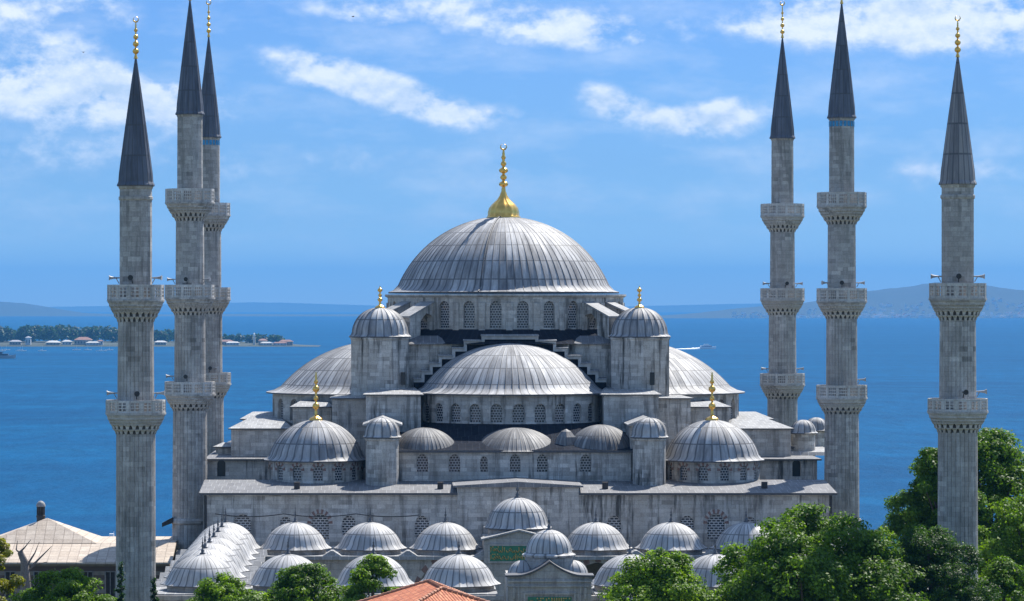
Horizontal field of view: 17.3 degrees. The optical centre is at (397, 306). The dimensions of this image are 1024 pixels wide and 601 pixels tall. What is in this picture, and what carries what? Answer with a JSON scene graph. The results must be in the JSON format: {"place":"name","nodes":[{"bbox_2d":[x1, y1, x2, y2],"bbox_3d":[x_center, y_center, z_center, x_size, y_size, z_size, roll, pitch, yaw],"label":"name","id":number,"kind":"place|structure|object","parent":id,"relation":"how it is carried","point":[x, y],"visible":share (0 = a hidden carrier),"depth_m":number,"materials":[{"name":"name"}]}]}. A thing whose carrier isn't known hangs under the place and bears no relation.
{"place":"outdoors","nodes":[
{"label":"outdoors","id":0,"kind":"place"},
{"bbox_2d":[0,341,320,346],"bbox_3d":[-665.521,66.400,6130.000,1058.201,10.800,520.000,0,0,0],"label":"headland","id":1,"kind":"structure","parent":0,"point":[105,344],"depth_m":5879.52,"materials":[{"name":"green plant"}]},
{"bbox_2d":[9,340,21,344],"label":"house","id":2,"kind":"structure","parent":1,"relation":"on","point":[14,342],"depth_m":5889.00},
{"bbox_2d":[25,336,31,344],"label":"house","id":3,"kind":"structure","parent":1,"relation":"on","point":[27,340],"depth_m":5891.50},
{"bbox_2d":[45,341,59,344],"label":"house","id":4,"kind":"structure","parent":1,"relation":"on","point":[52,342],"depth_m":5886.00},
{"bbox_2d":[62,340,72,344],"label":"house","id":5,"kind":"structure","parent":1,"relation":"on","point":[66,342],"depth_m":5893.00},
{"bbox_2d":[74,337,92,344],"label":"house","id":6,"kind":"structure","parent":1,"relation":"on","point":[80,340],"depth_m":5897.00,"materials":[{"name":"brick"}]},
{"bbox_2d":[86,341,98,344],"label":"house","id":7,"kind":"structure","parent":1,"relation":"on","point":[92,343],"depth_m":5883.50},
{"bbox_2d":[0,324,284,342],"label":"woodland","id":8,"kind":"object","parent":1,"relation":"on","point":[56,332],"visible":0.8,"depth_m":6013.38,"materials":[{"name":"green plant"}]},
{"bbox_2d":[155,341,166,344],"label":"house","id":9,"kind":"structure","parent":1,"relation":"on","point":[160,342],"depth_m":5889.00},
{"bbox_2d":[226,341,238,344],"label":"house","id":10,"kind":"structure","parent":1,"relation":"on","point":[232,343],"depth_m":5886.00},
{"bbox_2d":[258,339,266,344],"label":"house","id":11,"kind":"structure","parent":1,"relation":"on","point":[261,340],"depth_m":5898.50,"materials":[{"name":"brick"}]},
{"bbox_2d":[261,342,271,344],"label":"house","id":12,"kind":"structure","parent":1,"relation":"on","point":[266,343],"depth_m":5884.00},
{"bbox_2d":[273,342,286,345],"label":"house","id":13,"kind":"structure","parent":1,"relation":"on","point":[279,343],"depth_m":5882.50,"materials":[{"name":"brick"}]},
{"bbox_2d":[279,340,293,344],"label":"house","id":14,"kind":"structure","parent":1,"relation":"on","point":[289,342],"depth_m":5892.00,"materials":[{"name":"brick"}]},
{"bbox_2d":[0,302,359,315],"bbox_3d":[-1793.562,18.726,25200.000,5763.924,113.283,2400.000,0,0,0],"label":"hill","id":15,"kind":"structure","parent":0,"point":[14,309],"depth_m":24926.76,"materials":[{"name":"blue"}]},
{"bbox_2d":[51,302,762,311],"bbox_3d":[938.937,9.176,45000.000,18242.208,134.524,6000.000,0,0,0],"label":"distant mountains","id":16,"kind":"structure","parent":0,"point":[267,307],"depth_m":44114.50,"materials":[{"name":"blue"}]},
{"bbox_2d":[360,579,488,600],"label":"house","id":17,"kind":"structure","parent":0,"point":[428,590],"depth_m":231.92,"materials":[{"name":"orange tile"}]},
{"bbox_2d":[0,312,1023,542],"bbox_3d":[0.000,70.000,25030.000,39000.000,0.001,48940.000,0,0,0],"label":"sea","id":18,"kind":"structure","parent":0,"point":[57,445],"depth_m":2870.80,"materials":[{"name":"liquid"}]},
{"bbox_2d":[0,352,15,358],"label":"ferry","id":19,"kind":"object","parent":18,"relation":"on","point":[5,356],"visible":1,"depth_m":4524.91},
{"bbox_2d":[700,344,715,348],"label":"speed ferry","id":20,"kind":"object","parent":18,"relation":"on","point":[706,346],"visible":0.91,"depth_m":5531.69,"materials":[{"name":"white paint"}]},
{"bbox_2d":[0,0,1023,306],"label":"sky","id":21,"kind":"structure","parent":0,"point":[636,131],"materials":[{"name":"blue"}]},
{"bbox_2d":[199,144,836,594],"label":"mosque","id":22,"kind":"structure","parent":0,"point":[471,374],"depth_m":342.00,"materials":[{"name":"stone"}]},
{"bbox_2d":[215,513,418,516],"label":"cable","id":23,"kind":"object","parent":22,"relation":"attached to","point":[319,516],"visible":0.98,"depth_m":325.06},
{"bbox_2d":[661,282,1023,317],"bbox_3d":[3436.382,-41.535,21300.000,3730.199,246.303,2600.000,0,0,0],"label":"hill","id":24,"kind":"structure","parent":0,"point":[899,298],"depth_m":21009.97,"materials":[{"name":"blue"}]},
{"bbox_2d":[731,298,1023,317],"bbox_3d":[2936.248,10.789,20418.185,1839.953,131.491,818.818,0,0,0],"label":"town","id":25,"kind":"object","parent":24,"relation":"on","point":[1020,314],"visible":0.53,"depth_m":20203.19},
{"bbox_3d":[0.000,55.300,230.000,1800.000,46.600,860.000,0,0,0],"label":"ground","id":26,"kind":"structure","parent":0,"visible":0},
{"bbox_2d":[0,536,25,600],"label":"yellowing tree","id":27,"kind":"object","parent":26,"relation":"on","point":[14,581],"visible":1,"depth_m":261.71,"materials":[{"name":"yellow plant"}]},
{"bbox_2d":[16,540,51,599],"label":"bare tree","id":28,"kind":"object","parent":26,"relation":"on","point":[25,568],"visible":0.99,"depth_m":299.75,"materials":[{"name":"grey plant"}]},
{"bbox_2d":[7,566,117,600],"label":"broadleaf tree","id":29,"kind":"object","parent":26,"relation":"on","point":[71,584],"visible":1,"depth_m":261.39,"materials":[{"name":"green plant"}]},
{"bbox_2d":[0,501,180,600],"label":"pavilion","id":30,"kind":"structure","parent":26,"relation":"on","point":[91,555],"depth_m":331.67,"materials":[{"name":"stone"}]},
{"bbox_2d":[4,571,15,596],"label":"window","id":31,"kind":"structure","parent":30,"relation":"in","point":[7,574],"depth_m":329.42,"materials":[{"name":"glass"}]},
{"bbox_2d":[33,571,41,586],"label":"window","id":32,"kind":"structure","parent":30,"relation":"in","point":[34,572],"depth_m":329.42,"materials":[{"name":"grey glass"}]},
{"bbox_2d":[82,571,92,590],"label":"window","id":33,"kind":"structure","parent":30,"relation":"in","point":[87,573],"depth_m":329.42,"materials":[{"name":"grey glass"}]},
{"bbox_2d":[105,571,115,596],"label":"window","id":34,"kind":"structure","parent":30,"relation":"in","point":[110,576],"depth_m":329.42,"materials":[{"name":"grey glass"}]},
{"bbox_2d":[113,561,126,600],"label":"conifer","id":35,"kind":"object","parent":26,"relation":"on","point":[121,580],"visible":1,"depth_m":260.92,"materials":[{"name":"green plant"}]},
{"bbox_2d":[105,17,165,600],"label":"minaret","id":36,"kind":"object","parent":26,"relation":"on","point":[135,412],"visible":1,"depth_m":268.77,"materials":[{"name":"stone"}]},
{"bbox_2d":[150,577,159,600],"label":"conifer","id":37,"kind":"object","parent":26,"relation":"on","point":[153,597],"visible":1,"depth_m":261.94,"materials":[{"name":"green plant"}]},
{"bbox_2d":[162,0,215,557],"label":"minaret","id":38,"kind":"object","parent":26,"relation":"on","point":[190,394],"visible":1,"depth_m":339.19,"materials":[{"name":"stone"}]},
{"bbox_2d":[202,1,230,479],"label":"minaret","id":39,"kind":"object","parent":26,"relation":"on","point":[216,219],"visible":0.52,"depth_m":385.56,"materials":[{"name":"stone"}]},
{"bbox_2d":[185,572,270,600],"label":"broadleaf tree","id":40,"kind":"object","parent":26,"relation":"on","point":[227,587],"visible":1,"depth_m":254.86,"materials":[{"name":"green plant"}]},
{"bbox_2d":[263,562,360,600],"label":"broadleaf tree","id":41,"kind":"object","parent":26,"relation":"on","point":[299,581],"visible":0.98,"depth_m":256.79,"materials":[{"name":"green plant"}]},
{"bbox_2d":[343,553,399,600],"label":"broadleaf tree","id":42,"kind":"object","parent":26,"relation":"on","point":[364,579],"visible":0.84,"depth_m":255.32,"materials":[{"name":"green plant"}]},
{"bbox_2d":[156,483,927,600],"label":"courtyard arcade","id":43,"kind":"object","parent":26,"relation":"on","point":[451,555],"visible":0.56,"depth_m":316.45,"materials":[{"name":"stone"}]},
{"bbox_2d":[505,517,593,600],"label":"gateway","id":44,"kind":"object","parent":26,"relation":"on","point":[548,568],"visible":1,"depth_m":269.20,"materials":[{"name":"stone"}]},
{"bbox_2d":[597,546,728,600],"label":"broadleaf tree","id":45,"kind":"object","parent":26,"relation":"on","point":[661,575],"visible":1,"depth_m":252.48,"materials":[{"name":"green plant"}]},
{"bbox_2d":[760,2,804,426],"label":"minaret","id":46,"kind":"object","parent":26,"relation":"on","point":[782,300],"visible":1,"depth_m":385.55,"materials":[{"name":"stone"}]},
{"bbox_2d":[710,502,930,600],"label":"broadleaf tree","id":47,"kind":"object","parent":26,"relation":"on","point":[792,556],"visible":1,"depth_m":252.95,"materials":[{"name":"green plant"}]},
{"bbox_2d":[816,0,867,528],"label":"minaret","id":48,"kind":"object","parent":26,"relation":"on","point":[841,394],"visible":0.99,"depth_m":339.21,"materials":[{"name":"stone"}]},
{"bbox_2d":[858,526,915,600],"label":"broadleaf tree","id":49,"kind":"object","parent":26,"relation":"on","point":[888,533],"visible":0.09,"depth_m":265.57,"materials":[{"name":"green plant"}]},
{"bbox_2d":[879,447,990,588],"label":"plane tree","id":50,"kind":"object","parent":26,"relation":"on","point":[921,510],"visible":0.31,"depth_m":299.48,"materials":[{"name":"green plant"}]},
{"bbox_2d":[877,525,1004,600],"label":"round tree","id":51,"kind":"object","parent":26,"relation":"on","point":[943,566],"visible":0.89,"depth_m":256.99,"materials":[{"name":"green plant"}]},
{"bbox_2d":[927,16,988,590],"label":"minaret","id":52,"kind":"object","parent":26,"relation":"on","point":[957,411],"visible":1,"depth_m":268.79,"materials":[{"name":"stone"}]},
{"bbox_2d":[904,427,1023,590],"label":"plane tree","id":53,"kind":"object","parent":26,"relation":"on","point":[1000,469],"visible":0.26,"depth_m":306.97,"materials":[{"name":"green plant"}]},
{"bbox_2d":[975,555,1023,600],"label":"broadleaf tree","id":54,"kind":"object","parent":26,"relation":"on","point":[1005,574],"visible":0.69,"depth_m":260.92,"materials":[{"name":"green plant"}]},
{"bbox_2d":[978,493,1023,600],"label":"plane tree","id":55,"kind":"object","parent":26,"relation":"on","point":[1007,543],"visible":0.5,"depth_m":286.35,"materials":[{"name":"green plant"}]}
]}

